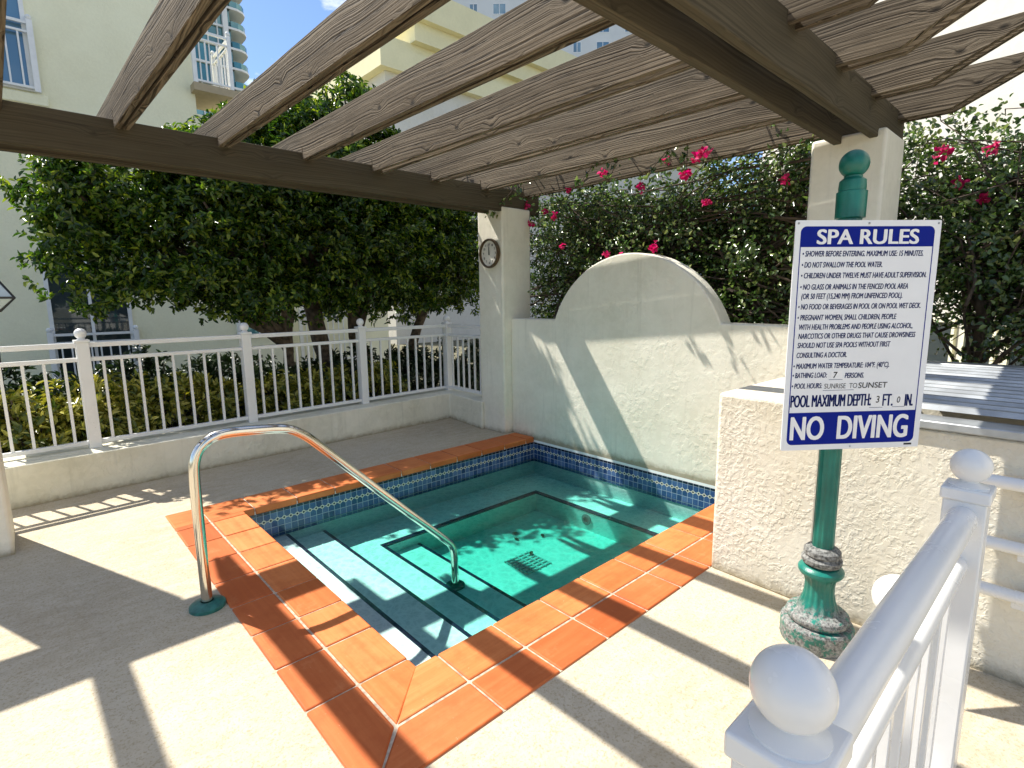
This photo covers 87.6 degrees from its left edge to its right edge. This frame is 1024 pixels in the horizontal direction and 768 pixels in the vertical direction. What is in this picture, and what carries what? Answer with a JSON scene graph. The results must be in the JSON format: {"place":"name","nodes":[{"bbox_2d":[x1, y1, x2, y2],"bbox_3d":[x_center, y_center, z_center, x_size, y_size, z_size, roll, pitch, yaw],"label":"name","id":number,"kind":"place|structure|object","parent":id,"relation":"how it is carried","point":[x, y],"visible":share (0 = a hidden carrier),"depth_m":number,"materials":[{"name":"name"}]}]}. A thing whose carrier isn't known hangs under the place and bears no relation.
{"place":"outdoors","nodes":[
{"label":"outdoors","id":0,"kind":"place"},
{"bbox_2d":[59,339,478,435],"bbox_3d":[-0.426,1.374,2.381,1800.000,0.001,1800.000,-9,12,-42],"label":"ground","id":1,"kind":"structure","parent":0,"point":[435,345],"depth_m":20.87,"materials":[{"name":"green plant"}]},
{"bbox_2d":[0,281,15,421],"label":"street lamp","id":2,"kind":"object","parent":1,"relation":"on","point":[7,297],"visible":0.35,"depth_m":4.79,"materials":[{"name":"black metal"}]},
{"bbox_2d":[0,421,29,452],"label":"variegated shrub","id":3,"kind":"object","parent":1,"relation":"on","point":[4,450],"visible":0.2,"depth_m":4.86,"materials":[{"name":"green plant"}]},
{"bbox_2d":[0,375,102,452],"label":"variegated shrub","id":4,"kind":"object","parent":1,"relation":"on","point":[18,419],"visible":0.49,"depth_m":4.90,"materials":[{"name":"green plant"}]},
{"bbox_2d":[2,366,106,446],"bbox_3d":[-4.881,0.420,5.379,1.351,1.260,1.076,-9,12,-42],"label":"green shrub","id":5,"kind":"object","parent":1,"relation":"on","point":[31,379],"visible":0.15,"depth_m":5.34,"materials":[{"name":"green plant"}]},
{"bbox_2d":[30,369,174,441],"bbox_3d":[-4.085,0.409,5.387,1.161,1.100,0.994,-6,10,-30],"label":"variegated shrub","id":6,"kind":"object","parent":1,"relation":"on","point":[118,406],"visible":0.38,"depth_m":5.29,"materials":[{"name":"green plant"}]},
{"bbox_2d":[76,345,200,436],"bbox_3d":[-4.177,0.206,5.984,1.335,1.345,1.035,-9,12,-42],"label":"green shrub","id":7,"kind":"object","parent":1,"relation":"on","point":[148,363],"visible":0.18,"depth_m":5.99,"materials":[{"name":"green plant"}]},
{"bbox_2d":[0,114,329,373],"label":"broadleaf tree","id":8,"kind":"object","parent":1,"relation":"on","point":[108,219],"visible":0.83,"depth_m":5.48,"materials":[{"name":"green plant"}]},
{"bbox_2d":[117,371,223,431],"bbox_3d":[-3.682,0.370,5.882,1.059,1.029,0.875,-9,12,-42],"label":"variegated shrub","id":9,"kind":"object","parent":1,"relation":"on","point":[183,383],"visible":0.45,"depth_m":5.77,"materials":[{"name":"green plant"}]},
{"bbox_2d":[0,0,388,407],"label":"apartment building","id":10,"kind":"structure","parent":1,"relation":"on","point":[69,55],"depth_m":9.38,"materials":[{"name":"yellow paint"}]},
{"bbox_2d":[3,0,34,92],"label":"window","id":11,"kind":"structure","parent":10,"relation":"in","point":[14,8],"depth_m":8.68,"materials":[{"name":"blue glass"}]},
{"bbox_2d":[37,236,137,388],"bbox_3d":[-7.635,-1.268,9.693,1.200,2.700,0.070,-9,12,-42],"label":"window","id":12,"kind":"structure","parent":10,"relation":"in","point":[61,321],"depth_m":9.60,"materials":[{"name":"white paint"}]},
{"bbox_2d":[237,306,278,333],"bbox_3d":[-5.526,-1.791,11.579,0.900,1.500,0.070,-9,12,-42],"label":"window","id":13,"kind":"structure","parent":10,"relation":"in","point":[253,331],"depth_m":11.53,"materials":[{"name":"grey glass"}]},
{"bbox_2d":[195,0,249,114],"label":"glass tower","id":14,"kind":"structure","parent":1,"relation":"on","point":[230,18],"depth_m":91.42,"materials":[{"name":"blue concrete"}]},
{"bbox_2d":[169,351,277,420],"bbox_3d":[-3.594,0.238,6.716,1.448,1.379,1.055,-9,12,-42],"label":"green shrub","id":15,"kind":"object","parent":1,"relation":"on","point":[212,365],"visible":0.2,"depth_m":6.44,"materials":[{"name":"green plant"}]},
{"bbox_2d":[175,376,283,424],"bbox_3d":[-3.246,0.378,6.306,0.879,1.003,1.141,2,9,17],"label":"variegated shrub","id":16,"kind":"object","parent":1,"relation":"on","point":[229,401],"visible":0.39,"depth_m":6.16,"materials":[{"name":"green plant"}]},
{"bbox_2d":[241,367,329,412],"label":"variegated shrub","id":17,"kind":"object","parent":1,"relation":"on","point":[293,389],"visible":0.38,"depth_m":6.59,"materials":[{"name":"green plant"}]},
{"bbox_2d":[205,78,376,372],"bbox_3d":[-2.922,-1.634,7.273,2.218,4.653,2.903,-9,12,-42],"label":"broadleaf tree","id":18,"kind":"object","parent":1,"relation":"on","point":[299,116],"visible":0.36,"depth_m":6.48,"materials":[{"name":"green plant"}]},
{"bbox_2d":[265,355,341,408],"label":"green shrub","id":19,"kind":"object","parent":1,"relation":"on","point":[303,365],"visible":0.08,"depth_m":7.16,"materials":[{"name":"green plant"}]},
{"bbox_2d":[296,361,371,405],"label":"variegated shrub","id":20,"kind":"object","parent":1,"relation":"on","point":[315,375],"visible":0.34,"depth_m":6.96,"materials":[{"name":"green plant"}]},
{"bbox_2d":[326,343,402,402],"bbox_3d":[-2.282,0.018,7.962,1.229,1.258,1.089,-9,12,-42],"label":"green shrub","id":21,"kind":"object","parent":1,"relation":"on","point":[336,359],"visible":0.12,"depth_m":7.81,"materials":[{"name":"green plant"}]},
{"bbox_2d":[284,71,453,357],"bbox_3d":[-2.127,-1.806,7.914,2.696,4.702,2.953,-9,12,-42],"label":"broadleaf tree","id":22,"kind":"object","parent":1,"relation":"on","point":[390,280],"visible":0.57,"depth_m":7.24,"materials":[{"name":"green plant"}]},
{"bbox_2d":[346,358,411,399],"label":"variegated shrub","id":23,"kind":"object","parent":1,"relation":"on","point":[377,378],"visible":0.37,"depth_m":7.49,"materials":[{"name":"green plant"}]},
{"bbox_2d":[383,344,443,390],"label":"green shrub","id":24,"kind":"object","parent":1,"relation":"on","point":[403,356],"visible":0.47,"depth_m":8.44,"materials":[{"name":"green plant"}]},
{"bbox_2d":[364,139,479,367],"bbox_3d":[-1.256,-1.805,9.070,3.487,4.364,2.652,-9,12,-42],"label":"broadleaf tree","id":25,"kind":"object","parent":1,"relation":"on","point":[461,282],"visible":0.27,"depth_m":8.44,"materials":[{"name":"green plant"}]},
{"bbox_2d":[411,337,479,387],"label":"green shrub","id":26,"kind":"object","parent":1,"relation":"on","point":[436,363],"visible":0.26,"depth_m":8.97,"materials":[{"name":"green plant"}]},
{"bbox_2d":[455,338,479,390],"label":"green shrub","id":27,"kind":"object","parent":1,"relation":"on","point":[477,356],"visible":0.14,"depth_m":9.53,"materials":[{"name":"green plant"}]},
{"bbox_2d":[291,0,703,343],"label":"cornice building","id":28,"kind":"structure","parent":1,"relation":"on","point":[445,25],"depth_m":21.82,"materials":[{"name":"yellow paint"}]},
{"bbox_2d":[452,0,710,274],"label":"building","id":29,"kind":"structure","parent":1,"relation":"on","point":[493,9],"depth_m":90.93,"materials":[{"name":"white concrete"}]},
{"bbox_2d":[469,3,477,11],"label":"window","id":30,"kind":"structure","parent":29,"relation":"in","point":[474,6],"depth_m":90.48,"materials":[{"name":"glass"}]},
{"bbox_2d":[493,3,505,14],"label":"window","id":31,"kind":"structure","parent":29,"relation":"in","point":[498,8],"depth_m":90.50,"materials":[{"name":"glass"}]},
{"bbox_2d":[573,41,581,52],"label":"window","id":32,"kind":"structure","parent":29,"relation":"in","point":[576,46],"depth_m":91.36,"materials":[{"name":"glass"}]},
{"bbox_2d":[596,41,609,48],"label":"window","id":33,"kind":"structure","parent":29,"relation":"in","point":[599,44],"depth_m":91.23,"materials":[{"name":"glass"}]},
{"bbox_2d":[598,27,609,32],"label":"window","id":34,"kind":"structure","parent":29,"relation":"in","point":[607,30],"depth_m":90.94,"materials":[{"name":"glass"}]},
{"bbox_2d":[465,121,966,324],"bbox_3d":[1.341,-0.978,5.751,2.422,3.587,5.261,-9,12,-42],"label":"bougainvillea","id":35,"kind":"object","parent":1,"relation":"on","point":[737,254],"visible":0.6,"depth_m":5.04,"materials":[{"name":"green plant"}]},
{"bbox_2d":[761,0,1023,365],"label":"white building","id":36,"kind":"structure","parent":1,"relation":"on","point":[987,11],"depth_m":7.35,"materials":[{"name":"paint"}]},
{"bbox_2d":[927,318,957,361],"bbox_3d":[6.531,-0.521,8.169,0.070,0.950,0.520,-1,9,-4],"label":"window","id":37,"kind":"structure","parent":36,"relation":"in","point":[932,348],"depth_m":8.14,"materials":[{"name":"grey glass"}]},
{"bbox_2d":[958,325,998,363],"bbox_3d":[6.580,-0.424,7.538,0.070,0.950,0.520,-1,9,-4],"label":"window","id":38,"kind":"structure","parent":36,"relation":"in","point":[962,341],"depth_m":7.72,"materials":[{"name":"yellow paint"}]},
{"bbox_2d":[1002,335,1023,365],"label":"window","id":39,"kind":"structure","parent":36,"relation":"in","point":[1005,362],"depth_m":7.04,"materials":[{"name":"grey glass"}]},
{"bbox_2d":[790,93,1023,365],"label":"bougainvillea","id":40,"kind":"object","parent":1,"relation":"on","point":[984,246],"visible":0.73,"depth_m":3.87,"materials":[{"name":"green plant"}]},
{"bbox_2d":[239,0,762,206],"label":"sky","id":41,"kind":"structure","parent":0,"point":[272,28],"materials":[{"name":"blue"}]},
{"bbox_2d":[0,418,1023,767],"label":"pool deck","id":42,"kind":"structure","parent":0,"point":[114,652],"depth_m":2.35,"materials":[{"name":"beige concrete"}]},
{"bbox_2d":[0,443,15,557],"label":"stucco pillar","id":43,"kind":"structure","parent":42,"relation":"on","point":[7,539],"depth_m":3.47,"materials":[{"name":"beige paint"}]},
{"bbox_2d":[3,385,484,509],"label":"wall","id":44,"kind":"structure","parent":42,"relation":"on","point":[45,477],"depth_m":5.25,"materials":[{"name":"paint"}]},
{"bbox_2d":[0,315,481,457],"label":"picket fence","id":45,"kind":"object","parent":44,"relation":"on","point":[81,345],"visible":0.93,"depth_m":5.59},
{"bbox_2d":[188,424,464,615],"bbox_3d":[-1.042,0.937,3.384,1.794,1.569,0.176,-9,12,-42],"label":"handrail","id":46,"kind":"object","parent":42,"relation":"on","point":[208,602],"visible":0.97,"depth_m":2.87,"materials":[{"name":"silver metal"}]},
{"bbox_2d":[165,433,714,767],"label":"spa pool","id":47,"kind":"structure","parent":42,"relation":"in","point":[378,641],"depth_m":3.58,"materials":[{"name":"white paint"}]},
{"bbox_2d":[478,207,529,433],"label":"stucco pillar","id":48,"kind":"structure","parent":42,"relation":"on","point":[504,285],"depth_m":6.42,"materials":[{"name":"beige paint"}]},
{"bbox_2d":[479,238,499,267],"bbox_3d":[-0.268,-1.544,6.311,0.055,0.344,0.344,-9,12,-42],"label":"wall clock","id":49,"kind":"object","parent":48,"relation":"attached to","point":[489,253],"depth_m":6.30,"materials":[{"name":"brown metal"}]},
{"bbox_2d":[0,0,1023,215],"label":"pergola","id":50,"kind":"object","parent":48,"relation":"on","point":[725,79],"visible":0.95,"depth_m":3.35,"materials":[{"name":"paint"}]},
{"bbox_2d":[511,253,787,485],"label":"arched wall","id":51,"kind":"structure","parent":42,"relation":"on","point":[644,360],"depth_m":5.12,"materials":[{"name":"beige paint"}]},
{"bbox_2d":[712,377,818,598],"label":"equipment wall","id":52,"kind":"structure","parent":42,"relation":"on","point":[765,495],"depth_m":2.94,"materials":[{"name":"beige paint"}]},
{"bbox_2d":[807,127,903,219],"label":"stucco pillar","id":53,"kind":"structure","parent":42,"relation":"on","point":[884,149],"depth_m":3.61,"materials":[{"name":"beige paint"}]},
{"bbox_2d":[779,149,941,658],"bbox_3d":[1.415,0.122,2.371,0.609,2.204,0.307,-2,9,-9],"label":"rules sign","id":54,"kind":"object","parent":42,"relation":"on","point":[861,304],"visible":1,"depth_m":2.21,"materials":[{"name":"white metal"}]},
{"bbox_2d":[724,449,996,767],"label":"railing","id":55,"kind":"object","parent":42,"relation":"on","point":[888,689],"visible":1,"depth_m":1.04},
{"bbox_2d":[980,474,1023,611],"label":"railing","id":56,"kind":"object","parent":55,"relation":"attached to","point":[1015,598],"depth_m":2.13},
{"bbox_2d":[871,574,899,606],"bbox_3d":[1.033,0.938,1.478,0.120,0.865,0.120,-9,12,-42],"label":"stub post","id":57,"kind":"object","parent":42,"relation":"on","point":[882,586],"visible":0.16,"depth_m":1.42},
{"bbox_2d":[834,428,1023,687],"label":"equipment wall","id":58,"kind":"structure","parent":42,"relation":"on","point":[889,510],"depth_m":2.40,"materials":[{"name":"beige paint"}]},
{"bbox_2d":[920,360,1023,441],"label":"metal cover","id":59,"kind":"object","parent":58,"relation":"on","point":[994,390],"depth_m":2.57,"materials":[{"name":"white metal"}]},
{"bbox_2d":[921,409,1023,425],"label":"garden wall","id":60,"kind":"structure","parent":42,"relation":"on","point":[975,417],"depth_m":3.35,"materials":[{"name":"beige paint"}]}
]}

